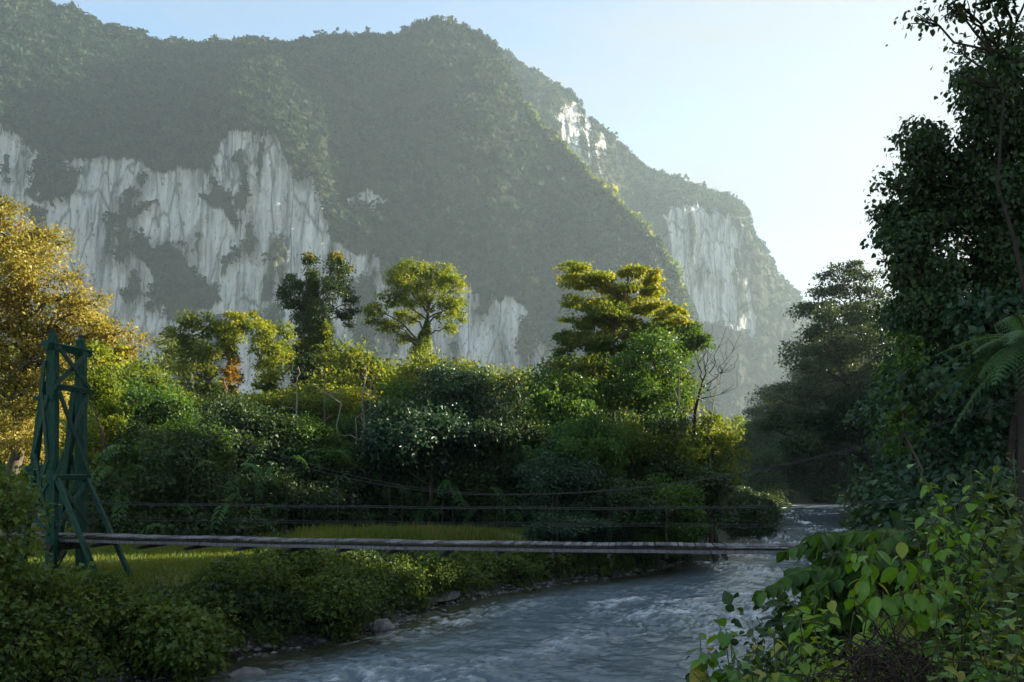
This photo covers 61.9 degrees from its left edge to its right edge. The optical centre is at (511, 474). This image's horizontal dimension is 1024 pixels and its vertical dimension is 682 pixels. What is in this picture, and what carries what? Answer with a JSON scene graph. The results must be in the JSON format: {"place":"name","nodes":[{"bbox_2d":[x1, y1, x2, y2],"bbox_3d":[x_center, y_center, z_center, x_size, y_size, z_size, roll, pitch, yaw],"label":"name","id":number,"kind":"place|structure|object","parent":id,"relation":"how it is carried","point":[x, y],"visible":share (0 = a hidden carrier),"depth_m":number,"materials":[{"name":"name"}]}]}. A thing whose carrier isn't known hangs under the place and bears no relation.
{"place":"outdoors","nodes":[
{"label":"outdoors","id":0,"kind":"place"},
{"bbox_2d":[10,525,564,593],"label":"grass","id":1,"kind":"structure","parent":0,"point":[155,560],"depth_m":35.31,"materials":[{"name":"green plant"}]},
{"bbox_2d":[0,0,710,423],"bbox_3d":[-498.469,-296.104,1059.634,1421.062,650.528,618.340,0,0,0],"label":"mountain","id":2,"kind":"structure","parent":0,"point":[278,204],"depth_m":858.20,"materials":[{"name":"stone"}]},
{"bbox_2d":[0,0,719,426],"bbox_3d":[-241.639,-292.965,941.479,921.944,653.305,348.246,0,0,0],"label":"mountain forest","id":3,"kind":"object","parent":2,"relation":"on","point":[270,54],"visible":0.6,"depth_m":923.91,"materials":[{"name":"green plant"}]},
{"bbox_2d":[523,100,697,322],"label":"mountain forest","id":4,"kind":"object","parent":2,"relation":"on","point":[640,224],"visible":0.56,"depth_m":960.05,"materials":[{"name":"green plant"}]},
{"bbox_2d":[281,521,543,561],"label":"grass","id":5,"kind":"structure","parent":0,"point":[427,532],"depth_m":45.96,"materials":[{"name":"green plant"}]},
{"bbox_2d":[125,504,867,681],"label":"river","id":6,"kind":"structure","parent":0,"point":[649,626],"depth_m":31.95,"materials":[{"name":"liquid"}]},
{"bbox_2d":[228,666,265,677],"bbox_3d":[-7.942,5.935,25.489,0.650,0.359,1.095,0,0,43],"label":"rock","id":7,"kind":"object","parent":6,"relation":"in","point":[245,670],"visible":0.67,"depth_m":25.39,"materials":[{"name":"grey stone"}]},
{"bbox_2d":[0,491,1019,681],"bbox_3d":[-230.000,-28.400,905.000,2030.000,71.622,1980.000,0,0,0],"label":"ground","id":8,"kind":"structure","parent":0,"point":[296,639],"depth_m":33.65,"materials":[{"name":"soil"}]},
{"bbox_2d":[0,464,65,629],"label":"creeper bush","id":9,"kind":"object","parent":8,"relation":"on","point":[14,508],"visible":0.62,"depth_m":23.86,"materials":[{"name":"green plant"}]},
{"bbox_2d":[19,329,132,576],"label":"bridge tower","id":10,"kind":"structure","parent":8,"relation":"on","point":[48,397],"depth_m":29.36,"materials":[{"name":"teal metal"}]},
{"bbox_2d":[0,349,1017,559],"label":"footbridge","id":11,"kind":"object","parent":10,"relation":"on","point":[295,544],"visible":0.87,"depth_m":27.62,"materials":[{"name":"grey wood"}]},
{"bbox_2d":[0,194,158,540],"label":"tree","id":12,"kind":"object","parent":8,"relation":"on","point":[25,264],"visible":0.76,"depth_m":46.69,"materials":[{"name":"yellow plant"}]},
{"bbox_2d":[43,461,119,532],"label":"tree","id":13,"kind":"object","parent":8,"relation":"on","point":[108,476],"visible":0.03,"depth_m":48.49,"materials":[{"name":"green plant"}]},
{"bbox_2d":[42,339,138,543],"bbox_3d":[-21.488,-1.413,43.885,4.420,10.879,4.691,0,0,0],"label":"tree","id":14,"kind":"object","parent":8,"relation":"on","point":[106,391],"visible":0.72,"depth_m":43.50,"materials":[{"name":"green plant"}]},
{"bbox_2d":[55,567,134,627],"bbox_3d":[-13.396,4.116,26.383,3.618,2.392,2.240,0,0,-12],"label":"bush","id":15,"kind":"object","parent":8,"relation":"on","point":[107,580],"visible":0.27,"depth_m":26.53,"materials":[{"name":"green plant"}]},
{"bbox_2d":[87,373,202,451],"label":"tree","id":16,"kind":"object","parent":8,"relation":"on","point":[151,414],"visible":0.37,"depth_m":57.90,"materials":[{"name":"green plant"}]},
{"bbox_2d":[87,347,217,416],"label":"tree","id":17,"kind":"object","parent":8,"relation":"on","point":[152,370],"visible":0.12,"depth_m":68.58,"materials":[{"name":"green plant"}]},
{"bbox_2d":[144,333,190,376],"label":"tree","id":18,"kind":"object","parent":8,"relation":"on","point":[168,346],"visible":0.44,"depth_m":91.39,"materials":[{"name":"green plant"}]},
{"bbox_2d":[115,408,241,497],"bbox_3d":[-18.290,0.127,46.762,6.113,7.609,6.661,0,0,37],"label":"tree","id":19,"kind":"object","parent":8,"relation":"on","point":[176,424],"visible":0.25,"depth_m":46.32,"materials":[{"name":"green plant"}]},
{"bbox_2d":[111,588,251,681],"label":"bush","id":20,"kind":"object","parent":8,"relation":"on","point":[185,638],"visible":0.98,"depth_m":24.76,"materials":[{"name":"green plant"}]},
{"bbox_2d":[179,393,209,420],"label":"tree","id":21,"kind":"object","parent":8,"relation":"on","point":[201,402],"visible":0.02,"depth_m":65.77,"materials":[{"name":"green plant"}]},
{"bbox_2d":[159,308,265,400],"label":"tree","id":22,"kind":"object","parent":8,"relation":"on","point":[231,329],"visible":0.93,"depth_m":78.79,"materials":[{"name":"green plant"}]},
{"bbox_2d":[191,555,254,579],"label":"bush","id":23,"kind":"object","parent":8,"relation":"on","point":[230,559],"visible":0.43,"depth_m":31.22,"materials":[{"name":"green plant"}]},
{"bbox_2d":[181,397,325,524],"bbox_3d":[-17.090,-0.386,56.545,9.515,9.292,9.809,0,0,-1],"label":"tree","id":24,"kind":"object","parent":8,"relation":"on","point":[253,427],"visible":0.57,"depth_m":54.98,"materials":[{"name":"green plant"}]},
{"bbox_2d":[235,387,289,416],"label":"tree","id":25,"kind":"object","parent":8,"relation":"on","point":[258,399],"visible":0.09,"depth_m":66.36,"materials":[{"name":"green plant"}]},
{"bbox_2d":[260,642,272,649],"bbox_3d":[-8.411,5.848,29.100,0.489,0.266,0.639,0,0,-33],"label":"rock","id":26,"kind":"object","parent":8,"relation":"on","point":[266,646],"visible":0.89,"depth_m":28.92,"materials":[{"name":"grey stone"}]},
{"bbox_2d":[241,319,301,392],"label":"tree","id":27,"kind":"object","parent":8,"relation":"on","point":[261,339],"visible":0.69,"depth_m":77.21,"materials":[{"name":"green plant"}]},
{"bbox_2d":[245,548,340,578],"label":"bush","id":28,"kind":"object","parent":8,"relation":"on","point":[304,561],"visible":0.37,"depth_m":32.67,"materials":[{"name":"green plant"}]},
{"bbox_2d":[267,389,334,431],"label":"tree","id":29,"kind":"object","parent":8,"relation":"on","point":[306,405],"visible":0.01,"depth_m":70.31,"materials":[{"name":"green plant"}]},
{"bbox_2d":[267,410,358,479],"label":"tree","id":30,"kind":"object","parent":8,"relation":"on","point":[325,433],"visible":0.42,"depth_m":56.32,"materials":[{"name":"green plant"}]},
{"bbox_2d":[263,365,367,439],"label":"tree","id":31,"kind":"object","parent":8,"relation":"on","point":[344,380],"visible":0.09,"depth_m":72.83,"materials":[{"name":"green plant"}]},
{"bbox_2d":[274,250,360,387],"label":"tree","id":32,"kind":"object","parent":8,"relation":"on","point":[311,318],"visible":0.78,"depth_m":83.30,"materials":[{"name":"green plant"}]},
{"bbox_2d":[0,542,665,681],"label":"riverbank undergrowth","id":33,"kind":"object","parent":8,"relation":"on","point":[64,645],"visible":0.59,"depth_m":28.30,"materials":[{"name":"green plant"}]},
{"bbox_2d":[287,338,379,386],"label":"tree","id":34,"kind":"object","parent":8,"relation":"on","point":[332,358],"visible":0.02,"depth_m":84.06,"materials":[{"name":"green plant"}]},
{"bbox_2d":[296,565,388,643],"bbox_3d":[-6.143,4.987,31.479,2.982,3.185,4.818,0,0,5],"label":"bush","id":35,"kind":"object","parent":8,"relation":"on","point":[346,601],"visible":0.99,"depth_m":30.68,"materials":[{"name":"green plant"}]},
{"bbox_2d":[305,379,381,435],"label":"tree","id":36,"kind":"object","parent":8,"relation":"on","point":[350,396],"visible":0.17,"depth_m":70.24,"materials":[{"name":"green plant"}]},
{"bbox_2d":[301,332,405,397],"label":"tree","id":37,"kind":"object","parent":8,"relation":"on","point":[358,358],"visible":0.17,"depth_m":77.53,"materials":[{"name":"green plant"}]},
{"bbox_2d":[43,352,708,509],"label":"thicket undergrowth","id":38,"kind":"object","parent":8,"relation":"on","point":[591,366],"visible":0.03,"depth_m":67.61,"materials":[{"name":"green plant"}]},
{"bbox_2d":[0,335,759,504],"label":"forest","id":39,"kind":"object","parent":8,"relation":"on","point":[292,365],"visible":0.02,"depth_m":115.61,"materials":[{"name":"green plant"}]},
{"bbox_2d":[325,379,435,448],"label":"tree","id":40,"kind":"object","parent":8,"relation":"on","point":[400,395],"visible":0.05,"depth_m":66.23,"materials":[{"name":"green plant"}]},
{"bbox_2d":[370,618,395,631],"bbox_3d":[-4.921,5.919,32.731,0.856,0.786,1.107,0,0,28],"label":"rock","id":41,"kind":"object","parent":8,"relation":"on","point":[382,625],"visible":0.56,"depth_m":32.39,"materials":[{"name":"grey stone"}]},
{"bbox_2d":[369,561,396,578],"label":"bush","id":42,"kind":"object","parent":8,"relation":"on","point":[381,567],"visible":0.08,"depth_m":38.14,"materials":[{"name":"green plant"}]},
{"bbox_2d":[42,379,727,561],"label":"thicket undergrowth","id":43,"kind":"object","parent":8,"relation":"on","point":[145,486],"visible":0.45,"depth_m":53.83,"materials":[{"name":"green plant"}]},
{"bbox_2d":[71,435,710,546],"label":"palm undergrowth","id":44,"kind":"object","parent":8,"relation":"on","point":[454,486],"visible":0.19,"depth_m":54.72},
{"bbox_2d":[360,358,428,407],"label":"tree","id":45,"kind":"object","parent":8,"relation":"on","point":[393,373],"visible":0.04,"depth_m":75.85,"materials":[{"name":"green plant"}]},
{"bbox_2d":[355,431,434,522],"bbox_3d":[-8.671,0.339,63.560,7.337,7.293,6.043,0,0,6],"label":"shrub","id":46,"kind":"object","parent":8,"relation":"on","point":[389,474],"visible":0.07,"depth_m":61.97,"materials":[{"name":"green plant"}]},
{"bbox_2d":[94,555,697,681],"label":"gravel","id":47,"kind":"structure","parent":8,"relation":"on","point":[257,649],"depth_m":37.35,"materials":[{"name":"grey gravel"}]},
{"bbox_2d":[425,590,459,602],"bbox_3d":[-3.259,5.780,40.295,1.313,0.541,2.812,0,0,28],"label":"rock","id":48,"kind":"object","parent":47,"relation":"on","point":[454,595],"visible":0.66,"depth_m":39.84,"materials":[{"name":"grey stone"}]},
{"bbox_2d":[359,256,470,365],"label":"tree","id":49,"kind":"object","parent":8,"relation":"on","point":[443,283],"visible":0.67,"depth_m":87.35,"materials":[{"name":"green plant"}]},
{"bbox_2d":[390,347,445,399],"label":"tree","id":50,"kind":"object","parent":8,"relation":"on","point":[432,360],"visible":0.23,"depth_m":74.34,"materials":[{"name":"green plant"}]},
{"bbox_2d":[347,378,515,525],"bbox_3d":[-5.648,-1.364,59.047,11.306,11.238,10.975,0,0,-15],"label":"tree","id":51,"kind":"object","parent":8,"relation":"on","point":[445,428],"visible":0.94,"depth_m":57.80,"materials":[{"name":"green plant"}]},
{"bbox_2d":[146,365,733,547],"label":"undergrowth stems","id":52,"kind":"object","parent":8,"relation":"on","point":[369,392],"visible":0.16,"depth_m":63.13,"materials":[{"name":"green plant"}]},
{"bbox_2d":[405,550,479,602],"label":"bush","id":53,"kind":"object","parent":8,"relation":"on","point":[450,568],"visible":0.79,"depth_m":40.06,"materials":[{"name":"green plant"}]},
{"bbox_2d":[196,382,695,466],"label":"palm undergrowth","id":54,"kind":"object","parent":8,"relation":"on","point":[327,401],"visible":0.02,"depth_m":68.58,"materials":[{"name":"green plant"}]},
{"bbox_2d":[414,357,518,521],"bbox_3d":[-3.530,-2.334,64.001,8.566,12.678,8.040,0,0,0],"label":"tree","id":55,"kind":"object","parent":8,"relation":"on","point":[480,404],"visible":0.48,"depth_m":62.52,"materials":[{"name":"green plant"}]},
{"bbox_2d":[472,438,537,493],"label":"shrub","id":56,"kind":"object","parent":8,"relation":"on","point":[512,478],"visible":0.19,"depth_m":60.81,"materials":[{"name":"green plant"}]},
{"bbox_2d":[486,371,538,417],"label":"tree","id":57,"kind":"object","parent":8,"relation":"on","point":[513,390],"visible":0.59,"depth_m":75.52,"materials":[{"name":"green plant"}]},
{"bbox_2d":[491,553,536,586],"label":"bush","id":58,"kind":"object","parent":8,"relation":"on","point":[520,566],"visible":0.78,"depth_m":44.60,"materials":[{"name":"green plant"}]},
{"bbox_2d":[486,363,543,425],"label":"tree","id":59,"kind":"object","parent":8,"relation":"on","point":[505,375],"visible":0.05,"depth_m":81.35,"materials":[{"name":"green plant"}]},
{"bbox_2d":[505,363,604,514],"bbox_3d":[3.155,-2.053,62.025,7.386,12.232,6.645,0,0,0],"label":"tree","id":60,"kind":"object","parent":8,"relation":"on","point":[545,397],"visible":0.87,"depth_m":61.63,"materials":[{"name":"green plant"}]},
{"bbox_2d":[514,435,607,517],"bbox_3d":[3.186,0.790,52.850,6.012,6.544,6.584,0,0,22],"label":"shrub","id":61,"kind":"object","parent":8,"relation":"on","point":[553,476],"visible":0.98,"depth_m":51.52,"materials":[{"name":"green plant"}]},
{"bbox_2d":[521,501,634,557],"bbox_3d":[3.570,3.384,49.493,6.422,3.605,6.303,0,0,-24],"label":"shrub","id":62,"kind":"object","parent":8,"relation":"on","point":[572,529],"visible":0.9,"depth_m":48.82,"materials":[{"name":"green plant"}]},
{"bbox_2d":[523,406,636,502],"bbox_3d":[4.576,-0.222,55.663,7.292,8.574,7.494,0,0,-40],"label":"tree","id":63,"kind":"object","parent":8,"relation":"on","point":[600,441],"visible":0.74,"depth_m":54.52,"materials":[{"name":"green plant"}]},
{"bbox_2d":[585,553,616,565],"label":"bush","id":64,"kind":"object","parent":8,"relation":"on","point":[595,555],"visible":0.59,"depth_m":50.35,"materials":[{"name":"green plant"}]},
{"bbox_2d":[576,474,670,567],"bbox_3d":[6.870,2.948,52.535,6.138,5.994,6.903,0,0,-40],"label":"shrub","id":65,"kind":"object","parent":8,"relation":"on","point":[630,497],"visible":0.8,"depth_m":51.03,"materials":[{"name":"green plant"}]},
{"bbox_2d":[549,260,715,417],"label":"tree","id":66,"kind":"object","parent":8,"relation":"on","point":[618,304],"visible":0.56,"depth_m":71.58,"materials":[{"name":"green plant"}]},
{"bbox_2d":[604,411,681,482],"bbox_3d":[7.967,0.058,60.230,7.635,9.117,7.161,0,0,-41],"label":"shrub","id":67,"kind":"object","parent":8,"relation":"on","point":[639,440],"visible":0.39,"depth_m":59.05,"materials":[{"name":"green plant"}]},
{"bbox_2d":[592,319,706,472],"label":"tree","id":68,"kind":"object","parent":8,"relation":"on","point":[657,398],"visible":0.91,"depth_m":65.36,"materials":[{"name":"green plant"}]},
{"bbox_2d":[625,472,713,568],"bbox_3d":[9.139,3.261,53.878,6.357,6.839,6.661,0,0,-32],"label":"shrub","id":69,"kind":"object","parent":8,"relation":"on","point":[677,495],"visible":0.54,"depth_m":52.44,"materials":[{"name":"green plant"}]},
{"bbox_2d":[656,553,684,562],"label":"bush","id":70,"kind":"object","parent":8,"relation":"on","point":[673,557],"visible":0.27,"depth_m":57.53,"materials":[{"name":"green plant"}]},
{"bbox_2d":[640,429,715,521],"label":"tree","id":71,"kind":"object","parent":8,"relation":"on","point":[691,451],"visible":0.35,"depth_m":58.68,"materials":[{"name":"green plant"}]},
{"bbox_2d":[676,465,746,559],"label":"tree","id":72,"kind":"object","parent":8,"relation":"on","point":[714,491],"visible":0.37,"depth_m":59.23,"materials":[{"name":"green plant"}]},
{"bbox_2d":[691,322,739,537],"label":"bare tree","id":73,"kind":"object","parent":8,"relation":"on","point":[697,404],"visible":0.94,"depth_m":69.92,"materials":[{"name":"brown plant"}]},
{"bbox_2d":[682,410,750,547],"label":"tree","id":74,"kind":"object","parent":8,"relation":"on","point":[719,438],"visible":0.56,"depth_m":67.57,"materials":[{"name":"green plant"}]},
{"bbox_2d":[701,414,754,459],"bbox_3d":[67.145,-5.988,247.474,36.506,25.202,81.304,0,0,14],"label":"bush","id":75,"kind":"object","parent":8,"relation":"on","point":[735,424],"visible":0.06,"depth_m":235.67,"materials":[{"name":"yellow plant"}]},
{"bbox_2d":[686,617,810,681],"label":"shrub","id":76,"kind":"object","parent":8,"relation":"on","point":[698,668],"visible":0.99,"depth_m":4.52,"materials":[{"name":"green plant"}]},
{"bbox_2d":[715,486,785,537],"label":"riverbank forest","id":77,"kind":"object","parent":8,"relation":"on","point":[745,527],"visible":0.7,"depth_m":85.02,"materials":[{"name":"green plant"}]},
{"bbox_2d":[734,478,799,507],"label":"riverbank forest","id":78,"kind":"object","parent":8,"relation":"on","point":[776,492],"visible":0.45,"depth_m":166.57,"materials":[{"name":"green plant"}]},
{"bbox_2d":[743,468,850,503],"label":"riverbank forest","id":79,"kind":"object","parent":8,"relation":"on","point":[827,494],"visible":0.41,"depth_m":175.63,"materials":[{"name":"green plant"}]},
{"bbox_2d":[760,429,843,472],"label":"tree","id":80,"kind":"object","parent":8,"relation":"on","point":[769,443],"visible":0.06,"depth_m":181.65,"materials":[{"name":"green plant"}]},
{"bbox_2d":[732,377,882,487],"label":"riverbank forest","id":81,"kind":"object","parent":8,"relation":"on","point":[808,467],"visible":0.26,"depth_m":178.46,"materials":[{"name":"green plant"}]},
{"bbox_2d":[746,299,904,471],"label":"tree","id":82,"kind":"object","parent":8,"relation":"on","point":[806,390],"visible":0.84,"depth_m":106.43,"materials":[{"name":"green plant"}]},
{"bbox_2d":[739,318,913,456],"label":"riverbank forest","id":83,"kind":"object","parent":8,"relation":"on","point":[755,414],"visible":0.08,"depth_m":196.90,"materials":[{"name":"green plant"}]},
{"bbox_2d":[781,583,883,681],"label":"shrub","id":84,"kind":"object","parent":8,"relation":"on","point":[831,607],"visible":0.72,"depth_m":4.60,"materials":[{"name":"green plant"}]},
{"bbox_2d":[782,259,896,459],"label":"tree","id":85,"kind":"object","parent":8,"relation":"on","point":[833,291],"visible":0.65,"depth_m":117.27,"materials":[{"name":"green plant"}]},
{"bbox_2d":[798,417,882,488],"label":"tree","id":86,"kind":"object","parent":8,"relation":"on","point":[842,480],"visible":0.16,"depth_m":176.29,"materials":[{"name":"green plant"}]},
{"bbox_2d":[676,472,1023,681],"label":"riverbank undergrowth","id":87,"kind":"object","parent":8,"relation":"on","point":[781,605],"visible":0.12,"depth_m":7.61,"materials":[{"name":"green plant"}]},
{"bbox_2d":[752,524,979,681],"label":"sapling","id":88,"kind":"object","parent":8,"relation":"on","point":[832,578],"visible":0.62,"depth_m":6.22,"materials":[{"name":"green plant"}]},
{"bbox_2d":[835,428,926,507],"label":"riverbank forest","id":89,"kind":"object","parent":8,"relation":"on","point":[870,449],"visible":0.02,"depth_m":116.40,"materials":[{"name":"green plant"}]},
{"bbox_2d":[781,589,988,681],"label":"dead shrub","id":90,"kind":"object","parent":8,"relation":"on","point":[873,664],"visible":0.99,"depth_m":3.93,"materials":[{"name":"brown plant"}]},
{"bbox_2d":[859,429,914,479],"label":"tree","id":91,"kind":"object","parent":8,"relation":"on","point":[880,463],"visible":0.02,"depth_m":60.28,"materials":[{"name":"green plant"}]},
{"bbox_2d":[858,324,938,558],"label":"vine column","id":92,"kind":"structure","parent":8,"relation":"on","point":[904,423],"depth_m":26.90,"materials":[{"name":"green plant"}]},
{"bbox_2d":[844,538,957,681],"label":"shrub","id":93,"kind":"object","parent":8,"relation":"on","point":[913,603],"visible":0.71,"depth_m":5.06,"materials":[{"name":"green plant"}]},
{"bbox_2d":[823,234,1023,566],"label":"riverbank forest","id":94,"kind":"object","parent":8,"relation":"on","point":[969,442],"visible":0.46,"depth_m":27.68,"materials":[{"name":"green plant"}]},
{"bbox_2d":[841,271,1015,473],"bbox_3d":[16.850,-1.343,33.022,7.284,13.306,5.242,0,0,0],"label":"tree","id":95,"kind":"object","parent":8,"relation":"on","point":[862,421],"visible":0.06,"depth_m":32.95,"materials":[{"name":"green plant"}]},
{"bbox_2d":[860,55,1023,466],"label":"tree","id":96,"kind":"object","parent":8,"relation":"on","point":[928,215],"visible":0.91,"depth_m":29.03,"materials":[{"name":"green plant"}]},
{"bbox_2d":[901,463,1004,681],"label":"shrub","id":97,"kind":"object","parent":8,"relation":"on","point":[942,555],"visible":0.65,"depth_m":5.57,"materials":[{"name":"green plant"}]},
{"bbox_2d":[885,0,1023,90],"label":"tree","id":98,"kind":"object","parent":8,"relation":"on","point":[1009,62],"visible":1,"depth_m":20.39,"materials":[{"name":"green plant"}]},
{"bbox_2d":[924,574,1023,681],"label":"shrub","id":99,"kind":"object","parent":8,"relation":"on","point":[1016,668],"visible":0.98,"depth_m":4.14,"materials":[{"name":"green plant"}]},
{"bbox_2d":[926,315,1023,549],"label":"tree fern","id":100,"kind":"object","parent":8,"relation":"on","point":[1014,339],"visible":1,"depth_m":8.61,"materials":[{"name":"green plant"}]},
{"bbox_2d":[940,15,1023,468],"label":"tree","id":101,"kind":"object","parent":8,"relation":"on","point":[976,54],"visible":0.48,"depth_m":27.13,"materials":[{"name":"green plant"}]},
{"bbox_2d":[968,452,1023,681],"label":"shrub","id":102,"kind":"object","parent":8,"relation":"on","point":[1013,531],"visible":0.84,"depth_m":5.05,"materials":[{"name":"green plant"}]},
{"bbox_2d":[52,0,1023,324],"label":"sky","id":103,"kind":"structure","parent":0,"point":[788,108],"materials":[{"name":"blue"}]},
{"bbox_2d":[503,55,813,428],"bbox_3d":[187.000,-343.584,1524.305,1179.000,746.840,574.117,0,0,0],"label":"mountain","id":104,"kind":"structure","parent":0,"point":[713,241],"depth_m":1358.48,"materials":[{"name":"stone"}]},
{"bbox_2d":[497,46,833,425],"bbox_3d":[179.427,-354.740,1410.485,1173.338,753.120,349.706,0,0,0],"label":"mountain forest","id":105,"kind":"object","parent":104,"relation":"on","point":[714,197],"visible":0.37,"depth_m":1390.38,"materials":[{"name":"green plant"}]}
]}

